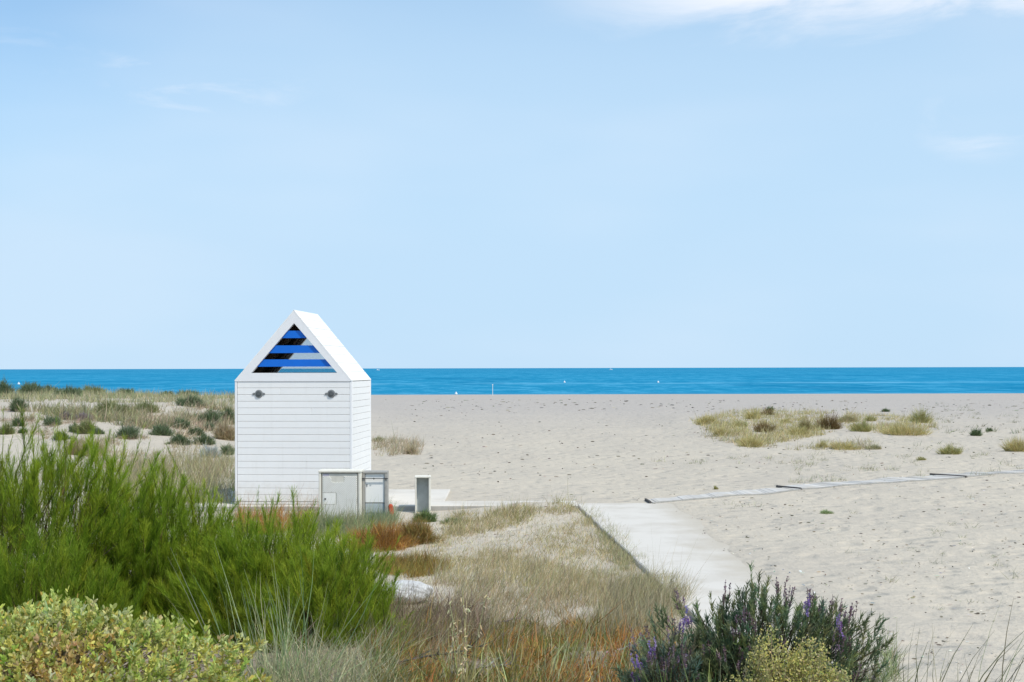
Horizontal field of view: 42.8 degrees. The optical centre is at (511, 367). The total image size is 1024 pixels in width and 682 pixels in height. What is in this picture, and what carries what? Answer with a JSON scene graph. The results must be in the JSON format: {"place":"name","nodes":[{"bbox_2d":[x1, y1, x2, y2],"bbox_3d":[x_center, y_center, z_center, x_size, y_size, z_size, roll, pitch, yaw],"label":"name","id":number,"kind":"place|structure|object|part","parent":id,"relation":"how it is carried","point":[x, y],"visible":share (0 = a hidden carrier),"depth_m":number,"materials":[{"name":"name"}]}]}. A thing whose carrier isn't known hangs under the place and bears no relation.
{"place":"outdoors","nodes":[
{"label":"outdoors","id":0,"kind":"place"},
{"bbox_2d":[0,380,234,504],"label":"dune grass","id":1,"kind":"structure","parent":0,"point":[191,467],"depth_m":41.03,"materials":[{"name":"beige plant"}]},
{"bbox_2d":[165,539,385,681],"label":"reed grass","id":2,"kind":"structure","parent":0,"point":[286,640],"depth_m":8.91,"materials":[{"name":"green plant"}]},
{"bbox_2d":[0,393,1023,681],"bbox_3d":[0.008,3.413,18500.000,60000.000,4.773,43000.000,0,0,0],"label":"beach","id":3,"kind":"structure","parent":0,"point":[538,435],"depth_m":27.78,"materials":[{"name":"beige sand"}]},
{"bbox_2d":[0,375,17,395],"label":"dune shrub","id":4,"kind":"object","parent":3,"relation":"on","point":[4,387],"visible":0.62,"depth_m":58.06,"materials":[{"name":"green plant"}]},
{"bbox_2d":[0,423,18,434],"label":"dune shrub","id":5,"kind":"object","parent":3,"relation":"on","point":[8,429],"visible":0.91,"depth_m":38.23,"materials":[{"name":"green plant"}]},
{"bbox_2d":[11,417,24,426],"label":"dune shrub","id":6,"kind":"object","parent":3,"relation":"on","point":[16,424],"visible":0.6,"depth_m":40.19,"materials":[{"name":"green plant"}]},
{"bbox_2d":[8,393,29,411],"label":"dune shrub","id":7,"kind":"object","parent":3,"relation":"on","point":[19,401],"visible":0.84,"depth_m":43.78,"materials":[{"name":"green plant"}]},
{"bbox_2d":[17,381,44,394],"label":"dune shrub","id":8,"kind":"object","parent":3,"relation":"on","point":[28,387],"visible":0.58,"depth_m":59.06,"materials":[{"name":"green plant"}]},
{"bbox_2d":[15,380,46,391],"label":"dune shrub","id":9,"kind":"object","parent":3,"relation":"on","point":[27,383],"visible":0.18,"depth_m":60.21,"materials":[{"name":"green plant"}]},
{"bbox_2d":[41,383,58,393],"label":"dune shrub","id":10,"kind":"object","parent":3,"relation":"on","point":[50,387],"visible":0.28,"depth_m":61.16,"materials":[{"name":"green plant"}]},
{"bbox_2d":[41,412,62,425],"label":"dune shrub","id":11,"kind":"object","parent":3,"relation":"on","point":[50,419],"visible":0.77,"depth_m":40.29,"materials":[{"name":"green plant"}]},
{"bbox_2d":[52,431,71,439],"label":"dune shrub","id":12,"kind":"object","parent":3,"relation":"on","point":[69,437],"visible":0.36,"depth_m":36.53,"materials":[{"name":"green plant"}]},
{"bbox_2d":[59,410,74,419],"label":"dune shrub","id":13,"kind":"object","parent":3,"relation":"on","point":[68,414],"visible":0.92,"depth_m":42.34,"materials":[{"name":"green plant"}]},
{"bbox_2d":[53,383,83,396],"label":"dune shrub","id":14,"kind":"object","parent":3,"relation":"on","point":[71,390],"visible":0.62,"depth_m":58.08,"materials":[{"name":"green plant"}]},
{"bbox_2d":[58,429,85,454],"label":"dune shrub","id":15,"kind":"object","parent":3,"relation":"on","point":[74,448],"visible":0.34,"depth_m":33.43,"materials":[{"name":"green plant"}]},
{"bbox_2d":[68,421,79,431],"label":"dune shrub","id":16,"kind":"object","parent":3,"relation":"on","point":[71,425],"visible":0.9,"depth_m":38.88,"materials":[{"name":"green plant"}]},
{"bbox_2d":[75,412,92,420],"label":"dune shrub","id":17,"kind":"object","parent":3,"relation":"on","point":[83,413],"visible":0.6,"depth_m":42.14,"materials":[{"name":"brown plant"}]},
{"bbox_2d":[70,416,99,433],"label":"dune shrub","id":18,"kind":"object","parent":3,"relation":"on","point":[85,426],"visible":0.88,"depth_m":38.54,"materials":[{"name":"green plant"}]},
{"bbox_2d":[0,512,176,657],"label":"feathery shrub","id":19,"kind":"object","parent":3,"relation":"on","point":[15,589],"visible":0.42,"depth_m":11.13,"materials":[{"name":"green plant"}]},
{"bbox_2d":[76,436,109,455],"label":"dune shrub","id":20,"kind":"object","parent":3,"relation":"on","point":[101,445],"visible":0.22,"depth_m":33.31,"materials":[{"name":"green plant"}]},
{"bbox_2d":[0,403,186,623],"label":"feathery shrub","id":21,"kind":"object","parent":3,"relation":"on","point":[12,511],"visible":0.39,"depth_m":12.19,"materials":[{"name":"green plant"}]},
{"bbox_2d":[82,383,106,393],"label":"dune shrub","id":22,"kind":"object","parent":3,"relation":"on","point":[92,388],"visible":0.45,"depth_m":62.10,"materials":[{"name":"green plant"}]},
{"bbox_2d":[94,426,104,434],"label":"dune shrub","id":23,"kind":"object","parent":3,"relation":"on","point":[100,432],"visible":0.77,"depth_m":38.37,"materials":[{"name":"green plant"}]},
{"bbox_2d":[93,394,132,414],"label":"dune shrub","id":24,"kind":"object","parent":3,"relation":"on","point":[103,404],"visible":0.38,"depth_m":44.32,"materials":[{"name":"green plant"}]},
{"bbox_2d":[114,387,134,394],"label":"dune shrub","id":25,"kind":"object","parent":3,"relation":"on","point":[123,389],"visible":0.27,"depth_m":61.12,"materials":[{"name":"green plant"}]},
{"bbox_2d":[111,420,141,438],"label":"dune shrub","id":26,"kind":"object","parent":3,"relation":"on","point":[132,430],"visible":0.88,"depth_m":37.58,"materials":[{"name":"green plant"}]},
{"bbox_2d":[0,586,273,681],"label":"sage bush","id":27,"kind":"object","parent":3,"relation":"on","point":[38,663],"visible":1,"depth_m":7.86,"materials":[{"name":"green plant"}]},
{"bbox_2d":[131,400,163,412],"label":"dune shrub","id":28,"kind":"object","parent":3,"relation":"on","point":[152,407],"visible":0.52,"depth_m":46.02,"materials":[{"name":"green plant"}]},
{"bbox_2d":[39,439,271,631],"bbox_3d":[-3.404,1.804,12.771,2.441,2.252,2.079,0,0,0],"label":"feathery shrub","id":29,"kind":"object","parent":3,"relation":"on","point":[185,528],"visible":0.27,"depth_m":12.31,"materials":[{"name":"green plant"}]},
{"bbox_2d":[146,421,175,435],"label":"dune shrub","id":30,"kind":"object","parent":3,"relation":"on","point":[161,430],"visible":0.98,"depth_m":38.80,"materials":[{"name":"green plant"}]},
{"bbox_2d":[157,390,174,396],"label":"dune shrub","id":31,"kind":"object","parent":3,"relation":"on","point":[165,392],"visible":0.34,"depth_m":60.08,"materials":[{"name":"green plant"}]},
{"bbox_2d":[166,431,190,444],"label":"dune shrub","id":32,"kind":"object","parent":3,"relation":"on","point":[179,438],"visible":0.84,"depth_m":37.22,"materials":[{"name":"green plant"}]},
{"bbox_2d":[168,416,193,428],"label":"dune shrub","id":33,"kind":"object","parent":3,"relation":"on","point":[181,424],"visible":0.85,"depth_m":40.72,"materials":[{"name":"green plant"}]},
{"bbox_2d":[175,388,200,395],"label":"dune shrub","id":34,"kind":"object","parent":3,"relation":"on","point":[193,391],"visible":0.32,"depth_m":62.12,"materials":[{"name":"green plant"}]},
{"bbox_2d":[173,393,208,406],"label":"dune shrub","id":35,"kind":"object","parent":3,"relation":"on","point":[192,399],"visible":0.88,"depth_m":48.61,"materials":[{"name":"green plant"}]},
{"bbox_2d":[188,426,204,435],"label":"dune shrub","id":36,"kind":"object","parent":3,"relation":"on","point":[192,430],"visible":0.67,"depth_m":39.68,"materials":[{"name":"green plant"}]},
{"bbox_2d":[190,431,216,444],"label":"dune shrub","id":37,"kind":"object","parent":3,"relation":"on","point":[205,439],"visible":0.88,"depth_m":37.55,"materials":[{"name":"green plant"}]},
{"bbox_2d":[201,421,214,430],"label":"dune shrub","id":38,"kind":"object","parent":3,"relation":"on","point":[211,425],"visible":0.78,"depth_m":41.34,"materials":[{"name":"green plant"}]},
{"bbox_2d":[192,406,223,424],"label":"dune shrub","id":39,"kind":"object","parent":3,"relation":"on","point":[208,414],"visible":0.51,"depth_m":44.97,"materials":[{"name":"green plant"}]},
{"bbox_2d":[199,442,222,457],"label":"dune shrub","id":40,"kind":"object","parent":3,"relation":"on","point":[207,448],"visible":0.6,"depth_m":33.69,"materials":[{"name":"grey plant"}]},
{"bbox_2d":[212,417,234,440],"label":"dune shrub","id":41,"kind":"object","parent":3,"relation":"on","point":[224,432],"visible":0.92,"depth_m":39.59,"materials":[{"name":"brown plant"}]},
{"bbox_2d":[218,404,234,421],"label":"dune shrub","id":42,"kind":"object","parent":3,"relation":"on","point":[228,412],"visible":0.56,"depth_m":46.67,"materials":[{"name":"green plant"}]},
{"bbox_2d":[218,442,234,454],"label":"dune shrub","id":43,"kind":"object","parent":3,"relation":"on","point":[226,447],"visible":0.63,"depth_m":34.39,"materials":[{"name":"green plant"}]},
{"bbox_2d":[144,485,382,649],"bbox_3d":[-2.348,1.984,12.071,2.410,1.803,2.071,0,0,0],"label":"feathery shrub","id":44,"kind":"object","parent":3,"relation":"on","point":[251,553],"visible":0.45,"depth_m":11.77,"materials":[{"name":"green plant"}]},
{"bbox_2d":[236,513,413,652],"bbox_3d":[-1.712,2.053,11.550,1.542,1.588,1.686,0,0,-22],"label":"feathery shrub","id":45,"kind":"object","parent":3,"relation":"on","point":[326,566],"visible":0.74,"depth_m":11.22,"materials":[{"name":"green plant"}]},
{"bbox_2d":[309,508,353,532],"bbox_3d":[-2.832,2.373,20.499,0.959,0.498,0.768,0,0,0],"label":"weed plant","id":46,"kind":"object","parent":3,"relation":"on","point":[339,516],"visible":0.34,"depth_m":20.47,"materials":[{"name":"green plant"}]},
{"bbox_2d":[215,489,449,501],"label":"hut platform","id":47,"kind":"structure","parent":3,"relation":"on","point":[409,494],"depth_m":25.86,"materials":[{"name":"concrete"}]},
{"bbox_2d":[235,310,370,504],"bbox_3d":[-3.949,0.720,24.962,2.194,3.578,2.002,0,0,4],"label":"beach hut","id":48,"kind":"object","parent":47,"relation":"on","point":[298,430],"visible":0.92,"depth_m":24.02,"materials":[{"name":"white paint"}]},
{"bbox_2d":[236,594,442,681],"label":"reed grass","id":49,"kind":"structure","parent":3,"relation":"on","point":[355,661],"depth_m":8.60,"materials":[{"name":"green plant"}]},
{"bbox_2d":[318,469,363,519],"bbox_3d":[-2.894,2.188,22.169,0.728,0.927,0.362,0,0,2],"label":"utility cabinet","id":50,"kind":"object","parent":3,"relation":"on","point":[336,486],"visible":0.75,"depth_m":22.01,"materials":[{"name":"beige concrete"}]},
{"bbox_3d":[-2.910,2.179,22.020,0.606,0.805,0.043,0,0,2],"label":"door","id":51,"kind":"part","parent":50,"relation":"part of","materials":[{"name":"plastic"}]},
{"bbox_2d":[362,470,388,517],"bbox_3d":[-2.330,2.202,22.266,0.468,0.895,0.296,0,0,1],"label":"utility cabinet","id":52,"kind":"object","parent":3,"relation":"on","point":[375,485],"visible":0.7,"depth_m":22.18,"materials":[{"name":"white metal"}]},
{"bbox_3d":[-2.333,2.041,22.185,0.328,0.488,0.029,0,0,1],"label":"door","id":53,"kind":"part","parent":52,"relation":"part of","materials":[{"name":"white metal"}]},
{"bbox_2d":[338,515,418,551],"bbox_3d":[-1.949,2.394,19.090,1.209,0.596,1.350,0,0,42],"label":"rust shrub","id":54,"kind":"object","parent":3,"relation":"on","point":[386,536],"visible":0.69,"depth_m":18.90,"materials":[{"name":"brown plant"}]},
{"bbox_2d":[196,501,577,510],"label":"walkway","id":55,"kind":"structure","parent":3,"relation":"on","point":[438,505],"depth_m":23.84,"materials":[{"name":"concrete"}]},
{"bbox_2d":[389,504,393,514],"bbox_3d":[-2.063,2.495,22.392,0.072,0.335,0.060,-7,4,-12],"label":"marker stake","id":56,"kind":"object","parent":3,"relation":"on","point":[391,507],"visible":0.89,"depth_m":22.36,"materials":[{"name":"red plastic"}]},
{"bbox_2d":[381,539,407,549],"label":"rust shrub","id":57,"kind":"object","parent":3,"relation":"on","point":[399,545],"visible":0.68,"depth_m":18.84,"materials":[{"name":"brown plant"}]},
{"bbox_2d":[383,580,433,602],"bbox_3d":[-1.184,2.480,14.524,0.624,0.235,0.414,0,0,0],"label":"boulder","id":58,"kind":"object","parent":3,"relation":"on","point":[418,585],"visible":0.49,"depth_m":14.38,"materials":[{"name":"stone"}]},
{"bbox_2d":[404,443,418,454],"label":"grass tuft","id":59,"kind":"object","parent":3,"relation":"on","point":[409,448],"visible":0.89,"depth_m":39.18,"materials":[{"name":"beige plant"}]},
{"bbox_2d":[397,513,446,545],"bbox_3d":[-1.435,2.400,19.545,0.853,0.552,0.911,0,0,-35],"label":"rust shrub","id":60,"kind":"object","parent":3,"relation":"on","point":[426,534],"visible":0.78,"depth_m":19.44,"materials":[{"name":"brown plant"}]},
{"bbox_2d":[415,475,430,512],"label":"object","id":61,"kind":"object","parent":3,"relation":"on","point":[423,491],"visible":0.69,"depth_m":23.66,"materials":[{"name":"grey metal"}]},
{"bbox_2d":[411,506,438,522],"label":"grass tussock","id":62,"kind":"object","parent":3,"relation":"on","point":[432,517],"depth_m":22.07,"materials":[{"name":"green plant"}]},
{"bbox_2d":[397,634,493,666],"bbox_3d":[-0.543,2.132,9.879,0.841,0.254,0.172,0,0,-16],"label":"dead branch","id":63,"kind":"object","parent":3,"relation":"on","point":[443,653],"visible":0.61,"depth_m":9.90,"materials":[{"name":"wood"}]},
{"bbox_2d":[439,516,460,524],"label":"grass tussock","id":64,"kind":"object","parent":3,"relation":"on","point":[448,519],"depth_m":21.82,"materials":[{"name":"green plant"}]},
{"bbox_2d":[440,588,490,681],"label":"oat plant","id":65,"kind":"object","parent":3,"relation":"on","point":[465,645],"visible":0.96,"depth_m":8.50,"materials":[{"name":"beige plant"}]},
{"bbox_2d":[452,652,529,672],"bbox_3d":[-0.175,2.099,9.345,0.612,0.204,0.180,0,0,0],"label":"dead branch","id":66,"kind":"object","parent":3,"relation":"on","point":[509,663],"visible":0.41,"depth_m":9.36,"materials":[{"name":"wood"}]},
{"bbox_2d":[589,565,614,577],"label":"grass tussock","id":67,"kind":"object","parent":3,"relation":"on","point":[602,573],"depth_m":16.13,"materials":[{"name":"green plant"}]},
{"bbox_2d":[602,635,653,654],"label":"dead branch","id":68,"kind":"object","parent":3,"relation":"on","point":[623,647],"visible":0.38,"depth_m":10.54,"materials":[{"name":"grey wood"}]},
{"bbox_2d":[629,616,711,681],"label":"lavender bush","id":69,"kind":"object","parent":3,"relation":"on","point":[666,659],"visible":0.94,"depth_m":7.89,"materials":[{"name":"purple plant"}]},
{"bbox_2d":[371,403,1023,609],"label":"beach grass","id":70,"kind":"structure","parent":3,"relation":"on","point":[713,425],"depth_m":47.01,"materials":[{"name":"beige plant"}]},
{"bbox_2d":[693,414,721,424],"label":"grass tuft","id":71,"kind":"object","parent":3,"relation":"on","point":[704,419],"visible":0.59,"depth_m":55.30,"materials":[{"name":"plant"}]},
{"bbox_2d":[396,399,1023,672],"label":"beach litter","id":72,"kind":"object","parent":3,"relation":"on","point":[773,508],"visible":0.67,"depth_m":24.32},
{"bbox_2d":[711,425,733,436],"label":"grass tuft","id":73,"kind":"object","parent":3,"relation":"on","point":[720,430],"visible":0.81,"depth_m":47.01,"materials":[{"name":"yellow plant"}]},
{"bbox_2d":[645,487,800,502],"bbox_3d":[4.190,2.513,25.765,4.194,0.102,0.598,0,0,-35],"label":"board mat","id":74,"kind":"object","parent":3,"relation":"on","point":[764,491],"visible":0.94,"depth_m":25.68,"materials":[{"name":"grey wood"}]},
{"bbox_2d":[732,419,750,426],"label":"grass tuft","id":75,"kind":"object","parent":3,"relation":"on","point":[743,423],"visible":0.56,"depth_m":52.09,"materials":[{"name":"beige plant"}]},
{"bbox_2d":[733,435,764,446],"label":"grass tuft","id":76,"kind":"object","parent":3,"relation":"on","point":[758,441],"visible":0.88,"depth_m":41.53,"materials":[{"name":"yellow plant"}]},
{"bbox_2d":[610,561,895,681],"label":"lavender bush","id":77,"kind":"object","parent":3,"relation":"on","point":[727,627],"visible":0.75,"depth_m":8.07,"materials":[{"name":"green plant"}]},
{"bbox_2d":[742,409,763,418],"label":"grass tuft","id":78,"kind":"object","parent":3,"relation":"on","point":[751,415],"visible":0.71,"depth_m":61.56,"materials":[{"name":"plant"}]},
{"bbox_2d":[662,615,857,681],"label":"reed grass","id":79,"kind":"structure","parent":3,"relation":"on","point":[745,666],"depth_m":7.63,"materials":[{"name":"green plant"}]},
{"bbox_2d":[750,420,779,431],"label":"grass tuft","id":80,"kind":"object","parent":3,"relation":"on","point":[762,426],"visible":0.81,"depth_m":48.94,"materials":[{"name":"brown plant"}]},
{"bbox_2d":[757,407,773,414],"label":"grass tuft","id":81,"kind":"object","parent":3,"relation":"on","point":[767,412],"visible":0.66,"depth_m":70.27,"materials":[{"name":"brown plant"}]},
{"bbox_2d":[723,621,853,681],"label":"yellow flower shrub","id":82,"kind":"object","parent":3,"relation":"on","point":[804,672],"visible":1,"depth_m":7.51,"materials":[{"name":"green plant"}]},
{"bbox_2d":[782,425,813,435],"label":"grass tuft","id":83,"kind":"object","parent":3,"relation":"on","point":[798,430],"visible":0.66,"depth_m":47.77,"materials":[{"name":"plant"}]},
{"bbox_2d":[793,417,819,430],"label":"grass tuft","id":84,"kind":"object","parent":3,"relation":"on","point":[802,423],"visible":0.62,"depth_m":49.87,"materials":[{"name":"plant"}]},
{"bbox_2d":[815,440,827,447],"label":"grass tuft","id":85,"kind":"object","parent":3,"relation":"on","point":[822,443],"visible":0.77,"depth_m":40.70,"materials":[{"name":"yellow plant"}]},
{"bbox_2d":[820,509,831,513],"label":"grass tuft","id":86,"kind":"object","parent":3,"relation":"on","point":[826,512],"visible":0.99,"depth_m":22.61,"materials":[{"name":"green plant"}]},
{"bbox_2d":[812,411,846,429],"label":"grass tuft","id":87,"kind":"object","parent":3,"relation":"on","point":[832,422],"visible":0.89,"depth_m":50.33,"materials":[{"name":"brown plant"}]},
{"bbox_2d":[828,439,863,449],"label":"grass tuft","id":88,"kind":"object","parent":3,"relation":"on","point":[837,445],"visible":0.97,"depth_m":40.19,"materials":[{"name":"yellow plant"}]},
{"bbox_2d":[837,414,859,421],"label":"grass tuft","id":89,"kind":"object","parent":3,"relation":"on","point":[844,418],"visible":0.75,"depth_m":58.44,"materials":[{"name":"plant"}]},
{"bbox_2d":[847,416,874,431],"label":"grass tuft","id":90,"kind":"object","parent":3,"relation":"on","point":[860,427],"visible":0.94,"depth_m":48.68,"materials":[{"name":"plant"}]},
{"bbox_2d":[776,475,964,489],"bbox_3d":[7.851,2.476,28.385,5.233,0.090,0.780,0,0,-33],"label":"board mat","id":91,"kind":"object","parent":3,"relation":"on","point":[820,485],"visible":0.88,"depth_m":28.23,"materials":[{"name":"grey wood"}]},
{"bbox_2d":[863,415,877,420],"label":"grass tuft","id":92,"kind":"object","parent":3,"relation":"on","point":[869,419],"visible":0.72,"depth_m":59.25,"materials":[{"name":"green plant"}]},
{"bbox_2d":[864,442,881,449],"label":"grass tuft","id":93,"kind":"object","parent":3,"relation":"on","point":[877,447],"visible":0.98,"depth_m":40.03,"materials":[{"name":"plant"}]},
{"bbox_2d":[879,419,936,435],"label":"grass tuft","id":94,"kind":"object","parent":3,"relation":"on","point":[900,430],"visible":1,"depth_m":46.66,"materials":[{"name":"yellow plant"}]},
{"bbox_2d":[905,405,934,422],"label":"grass tuft","id":95,"kind":"object","parent":3,"relation":"on","point":[923,415],"visible":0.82,"depth_m":55.59,"materials":[{"name":"plant"}]},
{"bbox_2d":[937,443,964,454],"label":"grass tuft","id":96,"kind":"object","parent":3,"relation":"on","point":[952,450],"visible":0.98,"depth_m":37.41,"materials":[{"name":"green plant"}]},
{"bbox_2d":[969,426,983,435],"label":"grass tuft","id":97,"kind":"object","parent":3,"relation":"on","point":[976,432],"visible":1,"depth_m":46.78,"materials":[{"name":"green plant"}]},
{"bbox_2d":[930,469,1023,477],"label":"board mat","id":98,"kind":"object","parent":3,"relation":"on","point":[969,474],"visible":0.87,"depth_m":30.38,"materials":[{"name":"grey wood"}]},
{"bbox_2d":[996,435,1023,451],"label":"grass tuft","id":99,"kind":"object","parent":3,"relation":"on","point":[1017,445],"visible":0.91,"depth_m":38.72,"materials":[{"name":"yellow plant"}]},
{"bbox_2d":[0,367,1023,394],"bbox_3d":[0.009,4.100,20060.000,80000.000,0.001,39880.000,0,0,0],"label":"sea","id":100,"kind":"structure","parent":0,"point":[790,380],"depth_m":435.25,"materials":[{"name":"liquid"}]},
{"bbox_2d":[0,0,1023,368],"label":"sky","id":101,"kind":"structure","parent":0,"point":[440,183],"materials":[{"name":"blue"}]},
{"bbox_2d":[202,474,923,681],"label":"dry grass","id":102,"kind":"structure","parent":0,"point":[635,596],"depth_m":13.02,"materials":[{"name":"beige plant"}]},
{"bbox_2d":[605,661,768,681],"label":"reed grass","id":103,"kind":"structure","parent":0,"point":[693,675],"depth_m":7.62,"materials":[{"name":"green plant"}]},
{"bbox_2d":[578,503,840,665],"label":"path","id":104,"kind":"structure","parent":0,"point":[667,523],"depth_m":18.14,"materials":[{"name":"concrete"}]},
{"bbox_2d":[879,597,1023,681],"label":"reed grass","id":105,"kind":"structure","parent":0,"point":[1002,674],"depth_m":8.67,"materials":[{"name":"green plant"}]}
]}

